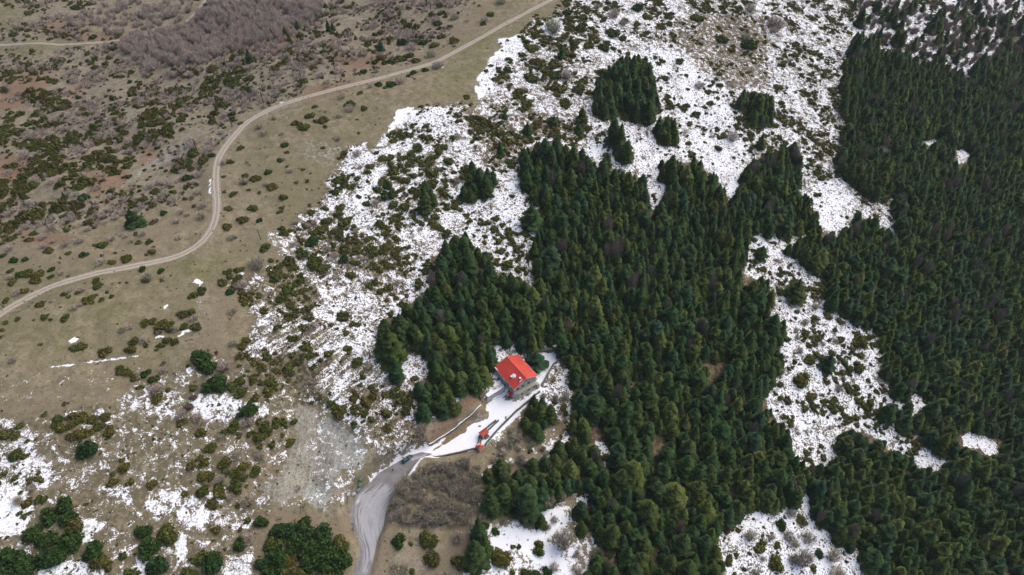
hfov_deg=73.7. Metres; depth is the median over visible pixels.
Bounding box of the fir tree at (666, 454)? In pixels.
[654,446,674,468]
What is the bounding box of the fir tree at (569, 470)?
[560,459,580,480]
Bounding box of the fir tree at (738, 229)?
[732,219,743,238]
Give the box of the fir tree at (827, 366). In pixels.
[818,353,836,376]
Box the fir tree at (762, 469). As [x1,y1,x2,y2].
[753,458,771,485]
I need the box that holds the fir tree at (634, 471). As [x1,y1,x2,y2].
[624,460,645,492]
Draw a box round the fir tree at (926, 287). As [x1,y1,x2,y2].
[914,280,935,295]
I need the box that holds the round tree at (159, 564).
[144,555,168,574]
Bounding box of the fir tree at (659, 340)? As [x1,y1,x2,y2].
[652,332,666,355]
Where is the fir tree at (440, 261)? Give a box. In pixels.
[433,253,449,272]
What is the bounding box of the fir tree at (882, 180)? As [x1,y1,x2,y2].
[873,170,888,197]
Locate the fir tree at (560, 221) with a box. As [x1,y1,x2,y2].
[552,209,569,236]
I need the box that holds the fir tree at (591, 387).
[581,375,601,396]
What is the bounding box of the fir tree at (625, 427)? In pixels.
[619,418,631,441]
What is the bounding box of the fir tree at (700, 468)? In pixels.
[693,462,709,488]
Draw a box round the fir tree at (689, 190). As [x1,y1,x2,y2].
[685,180,693,203]
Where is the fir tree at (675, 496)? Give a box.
[663,481,688,511]
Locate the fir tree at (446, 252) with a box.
[440,238,453,265]
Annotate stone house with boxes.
[496,354,539,398]
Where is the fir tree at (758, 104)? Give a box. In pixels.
[751,93,764,116]
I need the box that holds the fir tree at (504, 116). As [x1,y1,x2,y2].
[502,111,507,119]
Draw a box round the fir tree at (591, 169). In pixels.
[583,163,598,186]
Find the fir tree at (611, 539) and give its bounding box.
[601,524,621,555]
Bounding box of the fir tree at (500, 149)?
[497,141,503,154]
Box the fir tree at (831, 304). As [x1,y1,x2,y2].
[823,288,839,313]
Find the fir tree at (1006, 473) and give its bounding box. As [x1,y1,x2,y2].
[996,464,1015,486]
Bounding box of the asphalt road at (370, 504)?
[349,452,430,574]
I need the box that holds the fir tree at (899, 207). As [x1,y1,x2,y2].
[890,199,908,219]
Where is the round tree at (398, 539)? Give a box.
[391,533,405,550]
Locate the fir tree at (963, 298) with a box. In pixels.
[953,291,966,313]
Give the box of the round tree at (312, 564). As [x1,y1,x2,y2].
[303,555,319,574]
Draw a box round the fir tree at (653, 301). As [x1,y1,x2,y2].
[646,291,661,311]
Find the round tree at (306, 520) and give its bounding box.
[297,515,311,529]
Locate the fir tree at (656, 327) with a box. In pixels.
[647,319,663,346]
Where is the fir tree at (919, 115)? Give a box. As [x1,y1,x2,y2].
[913,108,924,121]
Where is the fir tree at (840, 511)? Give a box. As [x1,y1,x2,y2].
[829,504,847,524]
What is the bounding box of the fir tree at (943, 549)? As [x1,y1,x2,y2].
[926,542,951,561]
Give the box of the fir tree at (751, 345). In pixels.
[741,330,758,356]
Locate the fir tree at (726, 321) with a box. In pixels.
[720,313,732,337]
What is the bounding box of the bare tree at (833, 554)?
[827,548,842,562]
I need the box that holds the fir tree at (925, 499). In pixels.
[913,493,934,512]
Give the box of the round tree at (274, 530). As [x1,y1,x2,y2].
[268,524,282,537]
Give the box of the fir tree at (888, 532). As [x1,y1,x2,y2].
[875,523,897,548]
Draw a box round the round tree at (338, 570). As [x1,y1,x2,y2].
[331,564,343,574]
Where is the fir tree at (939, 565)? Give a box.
[925,556,949,574]
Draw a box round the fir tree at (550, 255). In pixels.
[540,245,564,275]
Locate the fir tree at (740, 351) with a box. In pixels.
[727,342,748,364]
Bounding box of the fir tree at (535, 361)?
[525,352,548,373]
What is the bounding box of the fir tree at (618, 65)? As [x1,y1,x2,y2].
[615,59,621,70]
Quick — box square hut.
[475,443,483,451]
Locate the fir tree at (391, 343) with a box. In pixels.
[374,326,407,372]
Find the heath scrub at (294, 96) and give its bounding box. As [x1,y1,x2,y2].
[0,0,965,574]
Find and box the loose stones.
[48,6,770,507]
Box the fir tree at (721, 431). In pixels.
[711,421,730,446]
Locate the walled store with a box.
[492,379,502,388]
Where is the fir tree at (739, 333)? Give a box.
[733,328,743,342]
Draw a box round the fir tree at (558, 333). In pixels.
[550,315,567,344]
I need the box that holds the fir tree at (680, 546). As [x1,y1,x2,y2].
[668,533,691,561]
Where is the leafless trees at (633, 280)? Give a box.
[427,0,1023,572]
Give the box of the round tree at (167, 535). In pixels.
[156,522,179,545]
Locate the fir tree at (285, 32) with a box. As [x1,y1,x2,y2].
[282,26,289,36]
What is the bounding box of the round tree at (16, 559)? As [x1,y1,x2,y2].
[0,549,32,572]
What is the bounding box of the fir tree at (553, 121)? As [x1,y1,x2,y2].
[549,115,557,126]
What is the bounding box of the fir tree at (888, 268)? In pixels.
[876,257,898,284]
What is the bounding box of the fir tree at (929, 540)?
[918,531,937,551]
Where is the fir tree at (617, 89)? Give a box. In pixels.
[612,80,622,101]
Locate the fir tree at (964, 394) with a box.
[950,389,969,405]
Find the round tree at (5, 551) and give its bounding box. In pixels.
[0,546,15,562]
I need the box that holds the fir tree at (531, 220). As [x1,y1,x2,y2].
[520,203,543,234]
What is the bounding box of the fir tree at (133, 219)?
[123,209,147,229]
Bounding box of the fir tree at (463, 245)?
[457,236,470,258]
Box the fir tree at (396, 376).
[388,357,404,384]
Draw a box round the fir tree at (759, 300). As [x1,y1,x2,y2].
[750,292,766,318]
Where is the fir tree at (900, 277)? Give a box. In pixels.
[893,267,907,289]
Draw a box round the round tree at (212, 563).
[201,551,223,574]
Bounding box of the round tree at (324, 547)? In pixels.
[314,537,338,554]
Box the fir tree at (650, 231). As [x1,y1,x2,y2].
[645,220,655,246]
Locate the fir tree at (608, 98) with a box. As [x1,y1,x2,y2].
[603,90,618,119]
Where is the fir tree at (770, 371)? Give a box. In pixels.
[761,365,776,390]
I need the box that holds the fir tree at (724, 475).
[716,465,733,488]
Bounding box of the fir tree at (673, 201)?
[667,191,679,216]
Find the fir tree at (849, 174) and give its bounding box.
[842,157,856,182]
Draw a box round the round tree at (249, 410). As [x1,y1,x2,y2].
[237,402,258,419]
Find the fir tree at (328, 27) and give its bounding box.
[325,19,331,31]
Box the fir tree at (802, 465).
[799,458,805,470]
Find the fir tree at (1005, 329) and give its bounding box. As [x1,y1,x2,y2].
[996,321,1013,345]
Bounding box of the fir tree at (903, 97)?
[898,85,909,104]
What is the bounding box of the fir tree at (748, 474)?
[742,467,754,487]
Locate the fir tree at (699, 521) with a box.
[686,514,708,536]
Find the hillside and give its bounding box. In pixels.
[0,0,1023,574]
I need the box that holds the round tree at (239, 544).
[232,535,246,551]
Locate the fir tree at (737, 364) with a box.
[731,358,743,378]
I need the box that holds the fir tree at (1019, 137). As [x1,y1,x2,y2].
[1012,129,1023,147]
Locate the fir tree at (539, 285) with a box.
[532,278,547,301]
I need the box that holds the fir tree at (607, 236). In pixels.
[597,229,613,250]
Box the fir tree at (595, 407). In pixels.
[584,394,603,425]
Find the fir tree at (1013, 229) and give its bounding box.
[1004,221,1019,242]
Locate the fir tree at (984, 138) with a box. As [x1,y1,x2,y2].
[977,132,989,149]
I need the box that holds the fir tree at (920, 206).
[912,201,924,221]
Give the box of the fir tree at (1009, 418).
[996,413,1014,431]
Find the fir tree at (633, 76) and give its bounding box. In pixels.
[629,66,636,85]
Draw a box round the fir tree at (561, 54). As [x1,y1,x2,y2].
[557,45,566,59]
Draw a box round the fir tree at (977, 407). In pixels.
[968,399,985,419]
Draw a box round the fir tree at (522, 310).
[512,297,531,329]
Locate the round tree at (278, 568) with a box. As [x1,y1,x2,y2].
[271,561,286,574]
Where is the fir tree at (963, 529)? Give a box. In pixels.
[948,522,972,539]
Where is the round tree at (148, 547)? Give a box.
[137,536,161,563]
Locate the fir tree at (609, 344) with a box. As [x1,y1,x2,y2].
[603,334,617,361]
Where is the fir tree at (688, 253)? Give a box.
[676,244,696,271]
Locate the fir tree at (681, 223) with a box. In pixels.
[673,215,687,240]
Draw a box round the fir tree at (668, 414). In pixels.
[658,401,678,426]
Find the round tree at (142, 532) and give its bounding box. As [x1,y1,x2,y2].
[134,525,153,538]
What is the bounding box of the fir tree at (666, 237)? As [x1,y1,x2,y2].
[660,225,671,249]
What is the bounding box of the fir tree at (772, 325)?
[763,313,781,344]
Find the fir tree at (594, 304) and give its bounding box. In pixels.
[586,295,604,319]
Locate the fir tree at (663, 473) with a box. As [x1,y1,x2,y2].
[654,461,672,484]
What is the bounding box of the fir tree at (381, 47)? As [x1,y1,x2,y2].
[376,40,386,51]
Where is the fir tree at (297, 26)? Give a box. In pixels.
[294,21,300,30]
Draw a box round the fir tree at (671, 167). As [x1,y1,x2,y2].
[664,153,678,182]
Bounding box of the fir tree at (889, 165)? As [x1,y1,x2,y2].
[878,158,893,178]
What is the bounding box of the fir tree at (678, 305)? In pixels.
[675,300,684,326]
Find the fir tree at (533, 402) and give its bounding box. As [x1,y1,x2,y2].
[529,394,537,407]
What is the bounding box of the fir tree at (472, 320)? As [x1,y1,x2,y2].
[468,314,476,328]
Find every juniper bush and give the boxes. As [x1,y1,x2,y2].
[0,428,14,439]
[0,470,7,477]
[2,297,8,303]
[6,236,17,242]
[6,268,14,273]
[7,278,16,284]
[8,31,18,36]
[8,447,24,462]
[10,431,20,440]
[11,475,18,481]
[20,269,33,277]
[20,288,29,293]
[20,452,30,459]
[25,475,34,484]
[29,230,38,235]
[29,276,41,283]
[30,269,44,277]
[33,475,43,482]
[33,494,48,503]
[34,300,44,307]
[39,411,47,417]
[40,314,48,320]
[42,247,53,253]
[50,422,61,428]
[51,414,63,423]
[59,292,67,296]
[59,313,69,322]
[63,412,76,420]
[63,431,74,441]
[65,420,74,430]
[68,344,78,352]
[72,427,87,440]
[73,419,79,426]
[75,411,88,423]
[76,342,87,349]
[81,295,94,304]
[83,428,95,437]
[85,414,97,424]
[87,211,95,217]
[92,277,99,283]
[92,281,103,290]
[93,422,105,430]
[95,241,108,248]
[97,346,112,358]
[98,412,111,421]
[102,424,115,436]
[103,155,116,163]
[106,477,118,488]
[107,260,116,264]
[115,365,124,375]
[116,462,129,473]
[120,254,131,263]
[120,367,133,376]
[123,346,136,353]
[127,201,138,208]
[127,336,138,345]
[129,373,141,381]
[132,136,144,144]
[135,384,144,389]
[137,121,145,128]
[137,195,147,202]
[139,318,148,327]
[141,278,149,282]
[144,136,152,144]
[145,238,152,244]
[146,479,158,489]
[147,249,156,254]
[147,375,159,383]
[148,202,156,207]
[148,317,156,324]
[149,189,160,194]
[150,391,163,404]
[152,319,167,329]
[155,342,164,347]
[156,118,166,124]
[162,337,172,343]
[164,321,174,332]
[169,89,182,95]
[170,338,178,345]
[175,96,190,103]
[176,310,187,318]
[176,417,186,427]
[178,322,188,330]
[185,308,195,316]
[187,291,198,298]
[188,321,201,330]
[189,384,196,392]
[195,484,209,497]
[196,470,210,482]
[197,287,206,295]
[201,442,216,453]
[204,497,218,510]
[216,455,231,469]
[222,223,231,230]
[223,81,232,86]
[223,205,232,210]
[225,381,238,392]
[226,159,234,163]
[229,81,243,88]
[229,468,238,478]
[233,386,247,399]
[234,376,245,385]
[235,216,249,223]
[235,343,246,350]
[235,461,249,474]
[241,337,249,343]
[242,75,254,80]
[249,465,260,477]
[250,205,257,211]
[252,175,261,182]
[252,431,267,442]
[259,243,270,252]
[266,183,278,191]
[266,427,272,436]
[279,194,287,199]
[282,254,296,265]
[287,264,299,271]
[291,120,301,125]
[294,247,309,258]
[296,123,309,130]
[304,112,314,118]
[306,254,323,271]
[308,209,315,215]
[309,64,317,70]
[317,116,328,124]
[317,263,330,274]
[320,205,329,210]
[320,217,331,223]
[330,242,335,247]
[331,177,339,183]
[335,203,344,211]
[344,272,355,278]
[361,105,367,111]
[362,200,370,206]
[365,163,374,168]
[376,55,386,59]
[377,155,387,161]
[379,242,388,251]
[379,259,387,263]
[382,423,391,432]
[387,161,393,167]
[394,55,407,61]
[398,202,410,211]
[402,52,413,57]
[408,173,417,178]
[409,568,414,574]
[410,39,419,44]
[411,58,420,63]
[413,142,422,152]
[429,41,439,48]
[435,148,442,155]
[436,34,445,38]
[443,157,453,164]
[449,37,459,44]
[463,94,470,99]
[486,12,494,16]
[523,72,540,83]
[526,44,540,53]
[528,57,540,65]
[547,59,561,68]
[548,71,561,79]
[551,83,568,93]
[559,97,570,107]
[568,38,579,45]
[570,85,585,94]
[574,24,586,32]
[579,14,588,20]
[583,41,593,48]
[595,68,607,76]
[597,43,609,51]
[604,28,621,37]
[604,552,613,558]
[618,34,626,40]
[642,13,653,19]
[666,21,672,26]
[675,58,683,64]
[689,12,705,21]
[706,101,714,105]
[758,539,767,545]
[796,513,807,525]
[803,354,816,364]
[803,448,811,456]
[805,390,817,401]
[806,341,812,347]
[823,311,832,319]
[827,404,837,414]
[828,349,835,356]
[836,318,845,325]
[851,384,860,390]
[905,434,913,438]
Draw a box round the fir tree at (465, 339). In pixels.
[458,329,474,354]
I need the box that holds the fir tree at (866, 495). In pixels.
[858,485,874,506]
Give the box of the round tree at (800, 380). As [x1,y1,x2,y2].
[792,372,810,389]
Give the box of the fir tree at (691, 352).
[684,344,700,368]
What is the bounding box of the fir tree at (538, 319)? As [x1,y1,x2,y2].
[531,312,546,340]
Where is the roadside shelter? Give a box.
[479,428,489,439]
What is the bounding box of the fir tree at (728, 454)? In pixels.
[720,446,737,465]
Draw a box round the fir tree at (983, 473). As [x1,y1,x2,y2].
[971,465,991,486]
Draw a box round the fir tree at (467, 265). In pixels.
[458,248,477,279]
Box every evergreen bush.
[8,257,18,263]
[14,271,23,278]
[21,257,28,261]
[47,267,55,271]
[70,4,78,9]
[76,193,90,199]
[78,252,89,256]
[88,34,97,38]
[109,168,117,173]
[138,266,145,272]
[140,369,151,378]
[157,268,164,274]
[160,210,166,215]
[182,174,193,180]
[206,152,215,157]
[225,288,234,295]
[264,169,271,175]
[304,235,319,247]
[338,255,348,262]
[343,100,355,106]
[359,69,367,73]
[374,81,382,86]
[381,190,396,200]
[382,180,392,190]
[386,80,396,87]
[396,38,409,45]
[419,40,427,45]
[432,20,442,25]
[491,528,499,535]
[520,568,531,574]
[531,570,541,574]
[541,566,552,574]
[562,10,571,15]
[631,3,643,11]
[715,34,728,42]
[740,39,757,49]
[775,517,786,532]
[814,548,823,559]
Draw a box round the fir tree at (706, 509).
[693,499,716,524]
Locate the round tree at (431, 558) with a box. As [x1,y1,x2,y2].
[422,549,440,568]
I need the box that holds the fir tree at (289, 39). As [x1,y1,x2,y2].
[287,34,293,44]
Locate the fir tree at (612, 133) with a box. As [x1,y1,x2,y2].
[604,117,619,145]
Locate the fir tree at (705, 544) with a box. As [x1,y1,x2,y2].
[695,534,713,559]
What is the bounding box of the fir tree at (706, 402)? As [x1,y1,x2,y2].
[700,395,713,418]
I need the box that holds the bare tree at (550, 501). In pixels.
[545,494,555,507]
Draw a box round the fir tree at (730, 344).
[721,332,736,362]
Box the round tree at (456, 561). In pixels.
[450,555,464,571]
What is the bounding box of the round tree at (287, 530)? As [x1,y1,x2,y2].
[276,521,297,540]
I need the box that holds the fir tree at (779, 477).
[769,468,788,493]
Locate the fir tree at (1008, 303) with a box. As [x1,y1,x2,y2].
[992,298,1013,316]
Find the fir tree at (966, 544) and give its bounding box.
[951,536,971,561]
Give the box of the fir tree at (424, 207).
[417,182,432,215]
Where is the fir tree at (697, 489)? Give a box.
[685,481,706,506]
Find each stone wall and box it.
[429,405,481,445]
[433,447,476,456]
[484,399,529,445]
[495,367,505,384]
[526,347,553,355]
[541,358,559,385]
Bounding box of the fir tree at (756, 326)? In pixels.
[750,316,763,336]
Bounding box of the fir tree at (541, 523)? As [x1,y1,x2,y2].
[535,514,547,530]
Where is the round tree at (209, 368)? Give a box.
[203,360,217,374]
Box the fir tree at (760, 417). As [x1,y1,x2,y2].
[750,411,766,432]
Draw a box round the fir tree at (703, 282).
[696,274,711,300]
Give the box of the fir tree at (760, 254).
[753,246,769,262]
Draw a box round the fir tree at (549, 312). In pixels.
[537,296,553,319]
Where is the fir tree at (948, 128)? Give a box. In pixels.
[936,120,954,141]
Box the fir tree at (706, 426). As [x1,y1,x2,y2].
[699,420,713,434]
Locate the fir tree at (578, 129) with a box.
[573,123,583,134]
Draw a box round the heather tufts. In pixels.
[0,0,1000,574]
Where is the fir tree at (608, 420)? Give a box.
[598,409,618,429]
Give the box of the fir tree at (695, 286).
[687,276,700,303]
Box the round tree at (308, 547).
[298,535,317,555]
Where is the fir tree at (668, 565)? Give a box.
[660,554,676,574]
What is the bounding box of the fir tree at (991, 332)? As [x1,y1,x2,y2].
[983,325,997,340]
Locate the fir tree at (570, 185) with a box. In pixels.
[563,167,579,197]
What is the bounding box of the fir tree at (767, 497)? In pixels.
[757,489,776,513]
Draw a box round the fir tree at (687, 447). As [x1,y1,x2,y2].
[675,439,699,465]
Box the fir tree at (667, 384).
[658,374,673,396]
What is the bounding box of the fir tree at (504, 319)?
[496,307,514,334]
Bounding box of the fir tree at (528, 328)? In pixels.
[521,316,536,344]
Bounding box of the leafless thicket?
[387,392,585,527]
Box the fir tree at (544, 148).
[536,136,550,165]
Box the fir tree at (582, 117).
[576,106,588,124]
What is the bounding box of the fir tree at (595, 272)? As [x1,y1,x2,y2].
[588,263,601,286]
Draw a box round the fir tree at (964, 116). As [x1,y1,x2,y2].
[959,105,970,123]
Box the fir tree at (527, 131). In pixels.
[521,122,534,137]
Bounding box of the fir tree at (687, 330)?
[675,320,694,340]
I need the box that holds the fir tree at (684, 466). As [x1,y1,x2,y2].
[674,455,694,487]
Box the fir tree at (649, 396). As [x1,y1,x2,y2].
[639,383,659,412]
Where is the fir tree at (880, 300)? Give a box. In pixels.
[873,289,888,311]
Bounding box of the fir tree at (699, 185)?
[693,171,706,197]
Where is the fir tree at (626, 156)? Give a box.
[617,140,634,165]
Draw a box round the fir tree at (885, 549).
[875,542,892,561]
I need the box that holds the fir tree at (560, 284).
[551,269,568,296]
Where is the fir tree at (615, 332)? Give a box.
[609,327,621,343]
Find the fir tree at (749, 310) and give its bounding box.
[737,303,757,326]
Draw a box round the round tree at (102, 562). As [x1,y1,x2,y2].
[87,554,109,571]
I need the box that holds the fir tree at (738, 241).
[732,233,744,252]
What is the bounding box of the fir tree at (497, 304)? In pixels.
[488,293,504,313]
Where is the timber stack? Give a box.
[479,389,485,399]
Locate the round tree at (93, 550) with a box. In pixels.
[82,540,103,561]
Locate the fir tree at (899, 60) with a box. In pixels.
[893,52,905,74]
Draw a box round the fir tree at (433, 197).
[430,188,438,204]
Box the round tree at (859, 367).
[853,361,865,373]
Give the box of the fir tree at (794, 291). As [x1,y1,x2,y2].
[783,278,806,306]
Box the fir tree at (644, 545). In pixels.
[636,536,654,559]
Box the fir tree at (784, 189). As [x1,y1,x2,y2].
[778,177,788,198]
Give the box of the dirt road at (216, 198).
[0,0,552,317]
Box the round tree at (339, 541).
[331,534,349,550]
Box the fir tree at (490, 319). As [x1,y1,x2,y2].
[486,310,496,326]
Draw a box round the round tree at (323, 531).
[312,522,333,546]
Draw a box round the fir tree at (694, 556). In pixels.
[682,552,700,570]
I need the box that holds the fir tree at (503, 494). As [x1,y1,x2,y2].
[494,483,512,515]
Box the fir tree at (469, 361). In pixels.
[461,350,477,375]
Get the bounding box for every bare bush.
[4,169,13,174]
[5,245,12,250]
[8,356,15,362]
[10,494,23,505]
[11,289,20,295]
[17,151,29,159]
[27,483,35,490]
[37,233,46,239]
[38,242,47,248]
[69,304,77,309]
[72,236,83,243]
[76,285,84,292]
[94,259,103,264]
[108,235,115,240]
[109,214,118,219]
[118,326,125,331]
[129,50,143,60]
[138,230,145,235]
[139,334,146,342]
[142,57,159,70]
[142,182,153,189]
[142,272,151,279]
[148,383,160,392]
[154,179,161,184]
[157,366,166,373]
[172,324,179,331]
[176,408,185,416]
[188,313,197,320]
[190,411,201,423]
[193,170,201,177]
[193,187,202,194]
[196,210,205,218]
[197,201,205,207]
[202,145,212,153]
[203,144,214,150]
[204,138,212,145]
[215,473,225,483]
[217,358,231,370]
[225,493,234,500]
[228,234,235,239]
[228,306,236,314]
[228,339,236,346]
[230,449,242,459]
[233,279,246,289]
[237,491,255,506]
[238,177,247,184]
[238,415,253,426]
[242,532,253,545]
[249,254,264,269]
[254,122,262,128]
[254,448,266,459]
[260,129,267,135]
[271,90,280,96]
[329,251,338,257]
[338,92,345,98]
[344,104,354,111]
[352,148,361,156]
[355,48,367,55]
[371,198,379,205]
[390,560,402,572]
[395,75,404,83]
[400,563,408,573]
[405,42,416,49]
[413,423,428,432]
[418,428,426,437]
[425,49,436,57]
[431,60,442,68]
[432,16,440,21]
[447,0,454,7]
[450,12,459,18]
[450,529,463,543]
[467,500,477,513]
[477,511,486,520]
[480,15,487,21]
[495,0,507,3]
[499,448,507,456]
[499,518,507,525]
[505,440,513,447]
[506,431,520,443]
[543,16,561,32]
[549,562,559,571]
[551,516,558,522]
[560,67,573,78]
[561,392,569,400]
[571,563,582,574]
[574,549,580,557]
[608,8,619,17]
[619,18,625,24]
[694,80,703,88]
[725,130,741,141]
[739,31,751,40]
[744,3,755,11]
[744,528,756,540]
[751,566,759,574]
[766,15,781,27]
[768,26,778,32]
[768,533,776,539]
[771,18,786,29]
[783,530,796,542]
[786,509,797,517]
[787,553,799,564]
[792,539,799,548]
[795,346,803,353]
[801,318,809,323]
[801,529,817,544]
[828,564,846,574]
[835,384,844,392]
[873,145,887,153]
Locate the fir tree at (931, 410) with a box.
[918,401,940,423]
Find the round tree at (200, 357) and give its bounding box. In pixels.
[190,349,212,371]
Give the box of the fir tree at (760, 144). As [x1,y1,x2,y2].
[755,132,765,150]
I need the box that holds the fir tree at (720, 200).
[714,190,726,216]
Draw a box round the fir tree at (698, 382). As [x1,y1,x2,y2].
[688,369,706,396]
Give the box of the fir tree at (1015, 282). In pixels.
[1002,275,1020,290]
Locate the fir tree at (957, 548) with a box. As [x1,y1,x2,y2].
[951,542,962,564]
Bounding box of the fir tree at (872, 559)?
[856,547,884,574]
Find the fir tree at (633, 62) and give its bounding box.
[628,55,639,77]
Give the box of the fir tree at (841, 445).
[831,435,853,455]
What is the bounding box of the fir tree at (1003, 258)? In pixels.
[991,250,1009,271]
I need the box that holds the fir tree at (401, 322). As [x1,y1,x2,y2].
[393,313,409,336]
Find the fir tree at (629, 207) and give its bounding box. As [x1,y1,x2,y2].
[622,198,636,223]
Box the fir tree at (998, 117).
[988,109,1003,123]
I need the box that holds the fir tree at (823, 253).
[811,247,828,271]
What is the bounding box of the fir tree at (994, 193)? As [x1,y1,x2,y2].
[985,186,999,206]
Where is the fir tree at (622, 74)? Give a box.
[617,64,627,82]
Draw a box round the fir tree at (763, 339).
[757,331,768,348]
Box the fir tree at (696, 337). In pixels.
[687,332,702,354]
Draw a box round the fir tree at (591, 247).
[584,238,597,262]
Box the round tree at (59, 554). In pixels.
[48,545,68,565]
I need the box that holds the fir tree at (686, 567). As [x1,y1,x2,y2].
[673,559,699,574]
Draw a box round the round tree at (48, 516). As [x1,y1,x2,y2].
[40,506,59,527]
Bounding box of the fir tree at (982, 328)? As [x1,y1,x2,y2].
[971,320,987,344]
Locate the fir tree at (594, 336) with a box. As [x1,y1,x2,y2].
[585,330,600,345]
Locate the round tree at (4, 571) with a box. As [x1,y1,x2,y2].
[0,566,15,574]
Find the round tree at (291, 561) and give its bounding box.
[282,554,296,567]
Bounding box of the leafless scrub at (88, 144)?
[0,0,1018,571]
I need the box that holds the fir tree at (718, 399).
[712,387,727,419]
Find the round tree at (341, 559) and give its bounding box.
[329,549,352,569]
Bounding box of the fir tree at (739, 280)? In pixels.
[733,275,742,294]
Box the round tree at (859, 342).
[851,335,868,350]
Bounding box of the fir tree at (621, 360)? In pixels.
[611,352,631,382]
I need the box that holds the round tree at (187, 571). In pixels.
[181,567,198,574]
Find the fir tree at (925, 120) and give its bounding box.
[916,114,929,137]
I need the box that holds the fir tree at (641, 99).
[634,93,644,118]
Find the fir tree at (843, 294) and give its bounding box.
[838,286,849,307]
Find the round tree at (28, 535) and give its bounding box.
[21,524,43,543]
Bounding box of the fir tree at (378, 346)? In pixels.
[373,332,383,362]
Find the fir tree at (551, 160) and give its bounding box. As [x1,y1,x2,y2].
[545,145,557,170]
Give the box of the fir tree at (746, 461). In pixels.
[738,453,753,469]
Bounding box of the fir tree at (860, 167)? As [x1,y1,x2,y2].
[853,161,864,178]
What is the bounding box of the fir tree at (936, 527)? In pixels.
[929,519,942,536]
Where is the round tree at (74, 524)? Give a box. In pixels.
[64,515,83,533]
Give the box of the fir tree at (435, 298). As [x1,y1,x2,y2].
[428,283,443,308]
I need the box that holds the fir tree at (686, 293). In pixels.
[677,282,697,307]
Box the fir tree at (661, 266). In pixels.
[655,255,671,283]
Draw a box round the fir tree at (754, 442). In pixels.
[744,431,763,455]
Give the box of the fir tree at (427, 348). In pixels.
[420,331,434,360]
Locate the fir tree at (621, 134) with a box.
[612,121,625,154]
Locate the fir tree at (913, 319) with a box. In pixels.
[904,309,920,336]
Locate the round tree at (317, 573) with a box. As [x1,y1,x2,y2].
[316,571,334,574]
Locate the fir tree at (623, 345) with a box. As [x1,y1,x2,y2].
[614,336,630,359]
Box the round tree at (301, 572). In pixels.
[295,569,314,574]
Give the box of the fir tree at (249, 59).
[245,48,254,63]
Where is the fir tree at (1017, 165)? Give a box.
[1010,157,1022,174]
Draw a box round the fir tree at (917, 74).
[911,70,920,89]
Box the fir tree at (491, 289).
[486,282,500,309]
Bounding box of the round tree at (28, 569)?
[14,555,35,574]
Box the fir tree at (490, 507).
[479,491,504,519]
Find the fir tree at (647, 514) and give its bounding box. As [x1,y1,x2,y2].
[634,499,660,530]
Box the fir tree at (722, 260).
[714,247,729,270]
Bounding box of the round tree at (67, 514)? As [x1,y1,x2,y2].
[57,508,77,526]
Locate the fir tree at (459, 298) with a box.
[451,289,464,318]
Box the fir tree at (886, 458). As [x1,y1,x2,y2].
[878,451,892,476]
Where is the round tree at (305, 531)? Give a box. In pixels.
[296,523,316,547]
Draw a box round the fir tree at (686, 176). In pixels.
[678,166,693,188]
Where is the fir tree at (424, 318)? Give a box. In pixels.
[416,306,433,329]
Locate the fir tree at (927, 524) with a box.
[914,520,933,531]
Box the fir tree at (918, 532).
[909,525,925,545]
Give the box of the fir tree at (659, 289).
[651,283,663,299]
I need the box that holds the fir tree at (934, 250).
[927,240,941,261]
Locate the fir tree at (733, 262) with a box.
[729,251,738,277]
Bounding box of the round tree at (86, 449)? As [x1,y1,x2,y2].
[74,439,98,460]
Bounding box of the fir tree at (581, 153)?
[577,148,585,164]
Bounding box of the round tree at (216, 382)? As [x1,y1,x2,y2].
[200,374,227,395]
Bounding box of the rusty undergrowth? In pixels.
[276,419,447,574]
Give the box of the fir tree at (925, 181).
[919,176,929,200]
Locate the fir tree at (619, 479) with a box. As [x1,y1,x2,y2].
[609,469,632,497]
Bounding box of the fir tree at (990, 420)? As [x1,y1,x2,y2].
[984,408,997,426]
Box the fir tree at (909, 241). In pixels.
[901,232,915,251]
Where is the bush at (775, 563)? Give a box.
[768,554,784,573]
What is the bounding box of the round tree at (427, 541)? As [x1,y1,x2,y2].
[419,530,439,548]
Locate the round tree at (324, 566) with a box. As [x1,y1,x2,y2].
[314,550,333,574]
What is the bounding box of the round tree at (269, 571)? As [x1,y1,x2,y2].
[260,566,276,574]
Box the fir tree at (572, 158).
[566,145,579,174]
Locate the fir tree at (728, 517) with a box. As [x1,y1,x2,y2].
[718,508,734,531]
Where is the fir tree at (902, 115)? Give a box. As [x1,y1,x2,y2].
[899,108,906,125]
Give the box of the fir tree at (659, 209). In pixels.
[651,200,665,222]
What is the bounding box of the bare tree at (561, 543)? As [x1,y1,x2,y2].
[553,525,577,550]
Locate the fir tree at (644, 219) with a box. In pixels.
[638,209,650,230]
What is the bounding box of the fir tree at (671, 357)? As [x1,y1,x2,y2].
[663,349,679,373]
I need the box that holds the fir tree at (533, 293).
[525,286,541,312]
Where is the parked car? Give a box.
[401,455,410,463]
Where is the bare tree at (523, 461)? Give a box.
[519,455,528,465]
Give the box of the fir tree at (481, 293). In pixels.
[474,285,489,309]
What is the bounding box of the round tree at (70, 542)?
[51,530,84,554]
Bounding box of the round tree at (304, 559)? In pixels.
[296,551,313,567]
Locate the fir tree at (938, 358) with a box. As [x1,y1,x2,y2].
[927,352,945,372]
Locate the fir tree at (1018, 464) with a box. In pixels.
[1011,457,1023,473]
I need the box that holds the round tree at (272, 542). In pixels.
[262,536,285,552]
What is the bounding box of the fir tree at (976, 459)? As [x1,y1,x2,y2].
[960,449,981,476]
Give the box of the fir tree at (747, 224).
[741,218,752,243]
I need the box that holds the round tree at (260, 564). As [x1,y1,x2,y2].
[253,558,270,571]
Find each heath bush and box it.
[148,218,157,225]
[154,329,161,334]
[183,403,193,409]
[188,395,196,400]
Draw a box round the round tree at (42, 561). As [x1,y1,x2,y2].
[32,549,54,570]

